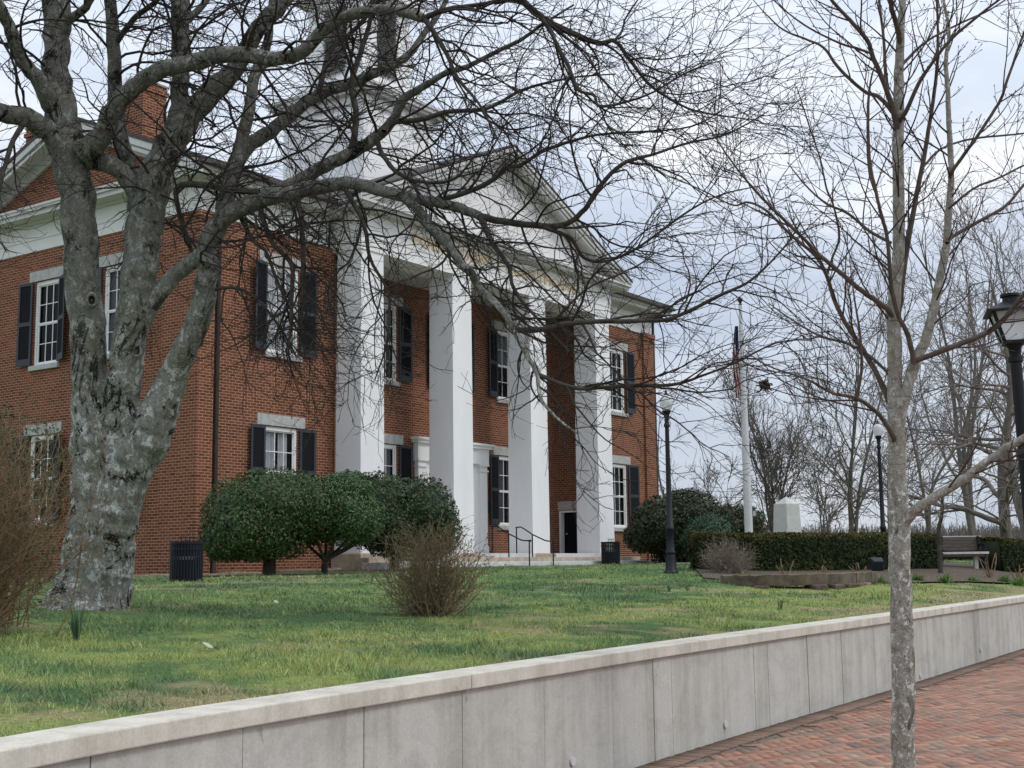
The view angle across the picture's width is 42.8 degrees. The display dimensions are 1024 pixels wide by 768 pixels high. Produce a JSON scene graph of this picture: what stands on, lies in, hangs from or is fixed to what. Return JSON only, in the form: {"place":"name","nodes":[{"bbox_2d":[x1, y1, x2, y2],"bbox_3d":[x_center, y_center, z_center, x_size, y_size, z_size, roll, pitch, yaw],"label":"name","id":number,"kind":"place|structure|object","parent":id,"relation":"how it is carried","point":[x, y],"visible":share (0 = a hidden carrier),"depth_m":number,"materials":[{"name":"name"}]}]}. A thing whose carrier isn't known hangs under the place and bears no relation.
{"place":"outdoors","nodes":[
{"label":"outdoors","id":0,"kind":"place"},
{"bbox_2d":[0,559,1023,736],"bbox_3d":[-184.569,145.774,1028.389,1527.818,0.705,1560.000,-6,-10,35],"label":"lawn","id":1,"kind":"structure","parent":0,"point":[204,684],"depth_m":12.60,"materials":[{"name":"plant"}]},
{"bbox_2d":[0,387,87,627],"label":"bush","id":2,"kind":"object","parent":1,"relation":"on","point":[59,457],"visible":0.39,"depth_m":12.13,"materials":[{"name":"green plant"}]},
{"bbox_2d":[0,398,123,636],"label":"russet bush","id":3,"kind":"object","parent":1,"relation":"on","point":[5,548],"visible":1,"depth_m":10.79,"materials":[{"name":"brown plant"}]},
{"bbox_2d":[64,599,88,640],"bbox_3d":[-3.606,1.949,10.804,0.171,0.355,0.159,-3,-8,19],"label":"green tuft","id":4,"kind":"object","parent":1,"relation":"on","point":[76,626],"visible":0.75,"depth_m":10.79,"materials":[{"name":"green plant"}]},
{"bbox_2d":[169,537,203,581],"bbox_3d":[-6.428,3.467,25.779,0.665,0.900,0.668,-6,-10,35],"label":"litter bin","id":5,"kind":"object","parent":1,"relation":"on","point":[186,565],"visible":0.84,"depth_m":25.52,"materials":[{"name":"black metal"}]},
{"bbox_2d":[200,642,219,649],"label":"fallen leaf","id":6,"kind":"object","parent":1,"relation":"on","point":[217,647],"visible":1,"depth_m":10.01,"materials":[{"name":"beige"}]},
{"bbox_2d":[133,568,340,577],"bbox_3d":[-7.299,5.300,36.659,3.365,0.251,7.794,-6,-10,35],"label":"stone ledge","id":7,"kind":"object","parent":1,"relation":"on","point":[244,572],"visible":0.25,"depth_m":34.31,"materials":[{"name":"grey stone"}]},
{"bbox_2d":[205,569,399,575],"bbox_3d":[-5.333,4.933,34.223,4.177,0.107,5.900,-6,-10,35],"label":"soil bed","id":8,"kind":"object","parent":1,"relation":"on","point":[314,572],"visible":0.47,"depth_m":33.88,"materials":[{"name":"brown soil"}]},
{"bbox_2d":[195,461,344,575],"bbox_3d":[-5.832,3.332,31.688,3.271,2.850,2.930,5,-10,-36],"label":"clipped shrub","id":9,"kind":"object","parent":8,"relation":"on","point":[266,519],"visible":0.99,"depth_m":30.96,"materials":[{"name":"green plant"}]},
{"bbox_2d":[304,468,389,574],"bbox_3d":[-4.345,3.453,32.158,2.805,2.706,1.834,-3,-8,14],"label":"clipped shrub","id":10,"kind":"object","parent":8,"relation":"on","point":[359,521],"visible":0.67,"depth_m":31.65,"materials":[{"name":"green plant"}]},
{"bbox_2d":[339,467,461,570],"bbox_3d":[-3.193,3.631,34.980,3.617,2.804,2.600,2,-8,-16],"label":"clipped shrub","id":11,"kind":"object","parent":8,"relation":"on","point":[411,501],"visible":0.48,"depth_m":34.37,"materials":[{"name":"green plant"}]},
{"bbox_2d":[0,0,674,577],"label":"courthouse","id":12,"kind":"structure","parent":1,"relation":"on","point":[484,466],"depth_m":40.70,"materials":[{"name":"brick"}]},
{"bbox_2d":[11,421,61,526],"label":"window","id":13,"kind":"structure","parent":12,"relation":"in","point":[59,424],"depth_m":38.27,"materials":[{"name":"white paint"}]},
{"bbox_2d":[16,266,64,371],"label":"window","id":14,"kind":"structure","parent":12,"relation":"in","point":[50,301],"depth_m":38.95,"materials":[{"name":"white paint"}]},
{"bbox_2d":[99,252,122,359],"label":"window","id":15,"kind":"structure","parent":12,"relation":"in","point":[111,300],"depth_m":37.10,"materials":[{"name":"white paint"}]},
{"bbox_2d":[250,413,315,480],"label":"window","id":16,"kind":"structure","parent":12,"relation":"in","point":[269,444],"depth_m":36.99,"materials":[{"name":"white paint"}]},
{"bbox_2d":[255,250,317,362],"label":"window","id":17,"kind":"structure","parent":12,"relation":"in","point":[266,277],"depth_m":37.29,"materials":[{"name":"white paint"}]},
{"bbox_2d":[384,433,412,487],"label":"window","id":18,"kind":"structure","parent":12,"relation":"in","point":[405,452],"depth_m":42.63,"materials":[{"name":"white paint"}]},
{"bbox_2d":[384,293,412,386],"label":"window","id":19,"kind":"structure","parent":12,"relation":"in","point":[407,362],"depth_m":43.26,"materials":[{"name":"white paint"}]},
{"bbox_2d":[471,323,474,392],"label":"window","id":20,"kind":"structure","parent":12,"relation":"in","point":[473,351],"depth_m":46.30,"materials":[{"name":"white paint"}]},
{"bbox_2d":[489,320,507,403],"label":"window","id":21,"kind":"structure","parent":12,"relation":"in","point":[496,388],"depth_m":47.91,"materials":[{"name":"white paint"}]},
{"bbox_2d":[490,446,508,529],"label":"window","id":22,"kind":"structure","parent":12,"relation":"in","point":[499,468],"depth_m":47.20,"materials":[{"name":"white paint"}]},
{"bbox_2d":[491,525,530,564],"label":"handrail","id":23,"kind":"object","parent":12,"relation":"on","point":[508,541],"visible":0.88,"depth_m":42.04,"materials":[{"name":"black metal"}]},
{"bbox_2d":[515,526,554,564],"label":"handrail","id":24,"kind":"object","parent":12,"relation":"on","point":[552,541],"visible":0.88,"depth_m":43.30,"materials":[{"name":"black metal"}]},
{"bbox_2d":[609,340,635,416],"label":"window","id":25,"kind":"structure","parent":12,"relation":"in","point":[618,411],"depth_m":53.01,"materials":[{"name":"white paint"}]},
{"bbox_2d":[612,455,639,531],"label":"window","id":26,"kind":"structure","parent":12,"relation":"in","point":[620,517],"depth_m":52.48,"materials":[{"name":"white paint"}]},
{"bbox_2d":[349,508,505,616],"bbox_3d":[-0.984,2.138,15.195,1.810,1.414,1.539,1,-8,-14],"label":"bare bush","id":27,"kind":"object","parent":1,"relation":"on","point":[429,597],"visible":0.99,"depth_m":15.01,"materials":[{"name":"brown plant"}]},
{"bbox_2d":[0,0,990,610],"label":"old tree","id":28,"kind":"object","parent":1,"relation":"on","point":[124,422],"visible":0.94,"depth_m":14.95,"materials":[{"name":"grey plant"}]},
{"bbox_2d":[601,539,619,564],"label":"litter bin","id":29,"kind":"object","parent":1,"relation":"on","point":[611,555],"visible":0.88,"depth_m":44.82,"materials":[{"name":"black metal"}]},
{"bbox_2d":[660,390,677,573],"bbox_3d":[3.509,2.195,29.270,0.320,4.169,0.320,-6,-10,35],"label":"globe lamp post","id":30,"kind":"object","parent":1,"relation":"on","point":[670,567],"visible":0.78,"depth_m":29.15,"materials":[{"name":"metal"}]},
{"bbox_2d":[622,487,726,563],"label":"clipped shrub","id":31,"kind":"object","parent":1,"relation":"on","point":[644,531],"visible":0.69,"depth_m":46.46,"materials":[{"name":"green plant"}]},
{"bbox_2d":[657,374,721,505],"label":"bare tree","id":32,"kind":"object","parent":1,"relation":"on","point":[661,487],"visible":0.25,"depth_m":75.73,"materials":[{"name":"brown plant"}]},
{"bbox_2d":[681,512,734,558],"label":"clipped shrub","id":33,"kind":"object","parent":1,"relation":"on","point":[705,523],"visible":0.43,"depth_m":44.30,"materials":[{"name":"green plant"}]},
{"bbox_2d":[684,449,754,508],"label":"bare tree","id":34,"kind":"object","parent":1,"relation":"on","point":[709,478],"visible":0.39,"depth_m":85.05,"materials":[{"name":"brown plant"}]},
{"bbox_2d":[711,503,768,532],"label":"clipped shrub","id":35,"kind":"object","parent":1,"relation":"on","point":[734,517],"visible":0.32,"depth_m":51.46,"materials":[{"name":"green plant"}]},
{"bbox_2d":[737,297,755,532],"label":"flagpole","id":36,"kind":"object","parent":1,"relation":"on","point":[748,519],"visible":0.59,"depth_m":40.41,"materials":[{"name":"white metal"}]},
{"bbox_2d":[733,326,740,398],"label":"flag","id":37,"kind":"object","parent":36,"relation":"hanging from","point":[737,375],"visible":0.7,"depth_m":40.85,"materials":[{"name":"red fabric"}]},
{"bbox_2d":[726,481,767,517],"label":"dark tree","id":38,"kind":"object","parent":1,"relation":"on","point":[753,494],"visible":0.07,"depth_m":60.21,"materials":[{"name":"green plant"}]},
{"bbox_2d":[704,338,837,531],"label":"bare tree","id":39,"kind":"object","parent":1,"relation":"on","point":[772,477],"visible":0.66,"depth_m":62.82,"materials":[{"name":"brown plant"}]},
{"bbox_2d":[756,378,772,393],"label":"squirrel nest","id":40,"kind":"object","parent":39,"relation":"on","point":[766,383],"visible":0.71,"depth_m":61.40,"materials":[{"name":"brown plant"}]},
{"bbox_2d":[777,599,782,609],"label":"green tuft","id":41,"kind":"object","parent":1,"relation":"on","point":[781,603],"visible":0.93,"depth_m":17.92,"materials":[{"name":"green plant"}]},
{"bbox_2d":[773,497,801,537],"bbox_3d":[8.046,4.308,38.126,0.651,2.029,0.651,4,-9,-33],"label":"stone monument","id":42,"kind":"object","parent":1,"relation":"on","point":[787,514],"visible":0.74,"depth_m":37.99,"materials":[{"name":"stone"}]},
{"bbox_2d":[720,571,877,589],"bbox_3d":[5.785,3.678,24.322,3.687,0.338,1.570,3,-9,-28],"label":"stone edging","id":43,"kind":"object","parent":1,"relation":"on","point":[819,581],"visible":0.93,"depth_m":23.51,"materials":[{"name":"stone"}]},
{"bbox_2d":[773,421,870,532],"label":"bare tree","id":44,"kind":"object","parent":1,"relation":"on","point":[821,509],"visible":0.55,"depth_m":67.07,"materials":[{"name":"brown plant"}]},
{"bbox_2d":[695,562,1023,582],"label":"mulch bed","id":45,"kind":"object","parent":1,"relation":"on","point":[963,571],"visible":0.32,"depth_m":30.82,"materials":[{"name":"brown soil"}]},
{"bbox_2d":[695,529,762,573],"bbox_3d":[4.795,3.860,29.118,1.607,1.242,1.648,-6,-10,35],"label":"dead juniper","id":46,"kind":"object","parent":45,"relation":"on","point":[728,562],"visible":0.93,"depth_m":28.95,"materials":[{"name":"brown plant"}]},
{"bbox_2d":[776,558,793,573],"bbox_3d":[5.740,3.919,27.537,0.343,0.486,0.289,4,-9,-31],"label":"pruned rose","id":47,"kind":"object","parent":45,"relation":"on","point":[781,565],"visible":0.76,"depth_m":27.53,"materials":[{"name":"brown plant"}]},
{"bbox_2d":[687,530,943,570],"bbox_3d":[7.601,4.060,31.617,7.102,1.107,1.792,2,-9,-22],"label":"clipped hedge","id":48,"kind":"object","parent":45,"relation":"on","point":[810,551],"visible":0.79,"depth_m":30.75,"materials":[{"name":"green plant"}]},
{"bbox_2d":[848,562,867,571],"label":"pruned rose","id":49,"kind":"object","parent":45,"relation":"on","point":[858,568],"visible":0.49,"depth_m":27.64,"materials":[{"name":"brown plant"}]},
{"bbox_2d":[868,557,883,571],"bbox_3d":[7.656,3.933,27.403,0.294,0.581,0.278,0,-8,-3],"label":"floodlight","id":50,"kind":"object","parent":45,"relation":"on","point":[876,564],"visible":0.74,"depth_m":27.31,"materials":[{"name":"black metal"}]},
{"bbox_2d":[871,575,887,583],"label":"green tuft","id":51,"kind":"object","parent":45,"relation":"on","point":[880,578],"visible":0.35,"depth_m":26.95,"materials":[{"name":"green plant"}]},
{"bbox_2d":[911,574,929,580],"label":"green tuft","id":52,"kind":"object","parent":45,"relation":"on","point":[917,577],"visible":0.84,"depth_m":28.45,"materials":[{"name":"green plant"}]},
{"bbox_2d":[909,478,973,572],"bbox_3d":[10.406,3.384,31.349,1.349,2.463,2.466,-2,-8,8],"label":"sapling","id":53,"kind":"object","parent":45,"relation":"on","point":[941,512],"visible":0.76,"depth_m":31.51,"materials":[{"name":"brown plant"}]},
{"bbox_2d":[935,572,954,582],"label":"green tuft","id":54,"kind":"object","parent":45,"relation":"on","point":[943,579],"visible":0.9,"depth_m":28.75,"materials":[{"name":"green plant"}]},
{"bbox_2d":[941,536,988,569],"bbox_3d":[11.534,4.400,33.863,1.516,0.918,0.580,0,-8,-3],"label":"park bench","id":55,"kind":"object","parent":45,"relation":"on","point":[969,543],"visible":0.55,"depth_m":34.05,"materials":[{"name":"grey wood"}]},
{"bbox_2d":[965,575,980,582],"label":"green tuft","id":56,"kind":"object","parent":45,"relation":"on","point":[972,578],"visible":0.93,"depth_m":29.56,"materials":[{"name":"green plant"}]},
{"bbox_2d":[977,553,996,577],"bbox_3d":[11.276,4.347,31.037,0.434,0.664,0.657,-6,-10,35],"label":"pruned rose","id":57,"kind":"object","parent":45,"relation":"on","point":[989,573],"visible":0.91,"depth_m":31.01,"materials":[{"name":"brown plant"}]},
{"bbox_2d":[980,536,1023,572],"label":"clipped hedge","id":58,"kind":"object","parent":45,"relation":"on","point":[1009,552],"visible":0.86,"depth_m":33.83,"materials":[{"name":"green plant"}]},
{"bbox_2d":[996,573,1012,583],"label":"green tuft","id":59,"kind":"object","parent":45,"relation":"on","point":[1003,579],"visible":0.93,"depth_m":29.95,"materials":[{"name":"green plant"}]},
{"bbox_2d":[1007,564,1023,579],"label":"pruned rose","id":60,"kind":"object","parent":45,"relation":"on","point":[1019,575],"visible":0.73,"depth_m":30.98,"materials":[{"name":"brown plant"}]},
{"bbox_2d":[760,236,976,532],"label":"bare tree","id":61,"kind":"object","parent":1,"relation":"on","point":[848,483],"visible":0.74,"depth_m":60.02,"materials":[{"name":"brown plant"}]},
{"bbox_2d":[873,420,885,532],"bbox_3d":[10.825,3.143,38.283,0.320,4.207,0.320,-6,-10,35],"label":"globe lamp post","id":62,"kind":"object","parent":1,"relation":"on","point":[877,429],"visible":0.78,"depth_m":38.31,"materials":[{"name":"black metal"}]},
{"bbox_2d":[764,516,1022,540],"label":"wood","id":63,"kind":"object","parent":1,"relation":"on","point":[995,532],"visible":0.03,"depth_m":98.10,"materials":[{"name":"grey plant"}]},
{"bbox_2d":[835,355,958,528],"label":"bare tree","id":64,"kind":"object","parent":1,"relation":"on","point":[875,479],"visible":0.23,"depth_m":91.08,"materials":[{"name":"brown plant"}]},
{"bbox_2d":[715,490,918,491],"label":"overhead wire","id":65,"kind":"object","parent":64,"relation":"attached to","point":[736,491],"visible":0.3,"depth_m":84.75,"materials":[{"name":"black paint"}]},
{"bbox_2d":[831,268,1023,537],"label":"bare tree","id":66,"kind":"object","parent":1,"relation":"on","point":[928,522],"visible":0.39,"depth_m":64.77,"materials":[{"name":"brown plant"}]},
{"bbox_2d":[839,246,1023,537],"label":"bare tree","id":67,"kind":"object","parent":1,"relation":"on","point":[1005,488],"visible":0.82,"depth_m":46.22,"materials":[{"name":"brown plant"}]},
{"bbox_2d":[880,138,1023,538],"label":"bare tree","id":68,"kind":"object","parent":1,"relation":"on","point":[999,272],"visible":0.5,"depth_m":84.67,"materials":[{"name":"brown plant"}]},
{"bbox_2d":[883,123,1023,535],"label":"bare tree","id":69,"kind":"object","parent":1,"relation":"on","point":[971,525],"visible":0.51,"depth_m":87.89,"materials":[{"name":"brown plant"}]},
{"bbox_2d":[943,540,982,560],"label":"clipped hedge","id":70,"kind":"object","parent":1,"relation":"on","point":[959,558],"visible":0.06,"depth_m":43.68,"materials":[{"name":"green plant"}]},
{"bbox_2d":[1008,576,1023,586],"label":"green tuft","id":71,"kind":"object","parent":1,"relation":"on","point":[1017,582],"visible":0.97,"depth_m":29.35,"materials":[{"name":"green plant"}]},
{"bbox_2d":[0,0,1023,533],"label":"sky","id":72,"kind":"structure","parent":0,"point":[978,75],"materials":[{"name":"white"}]},
{"bbox_2d":[674,654,1023,767],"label":"pavement","id":73,"kind":"structure","parent":0,"point":[762,739],"depth_m":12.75,"materials":[{"name":"red brick"}]},
{"bbox_2d":[0,594,1023,767],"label":"retaining wall","id":74,"kind":"structure","parent":73,"relation":"on","point":[632,706],"depth_m":9.38,"materials":[{"name":"concrete"}]},
{"bbox_2d":[635,648,1023,767],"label":"pavement border","id":75,"kind":"object","parent":73,"relation":"on","point":[683,758],"visible":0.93,"depth_m":13.04,"materials":[{"name":"concrete"}]},
{"bbox_2d":[661,0,1023,767],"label":"young tree","id":76,"kind":"object","parent":73,"relation":"on","point":[897,390],"visible":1,"depth_m":9.63,"materials":[{"name":"grey plant"}]},
{"bbox_2d":[983,292,1023,521],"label":"lantern post","id":77,"kind":"object","parent":73,"relation":"on","point":[994,314],"visible":0.94,"depth_m":20.59,"materials":[{"name":"black metal"}]}
]}

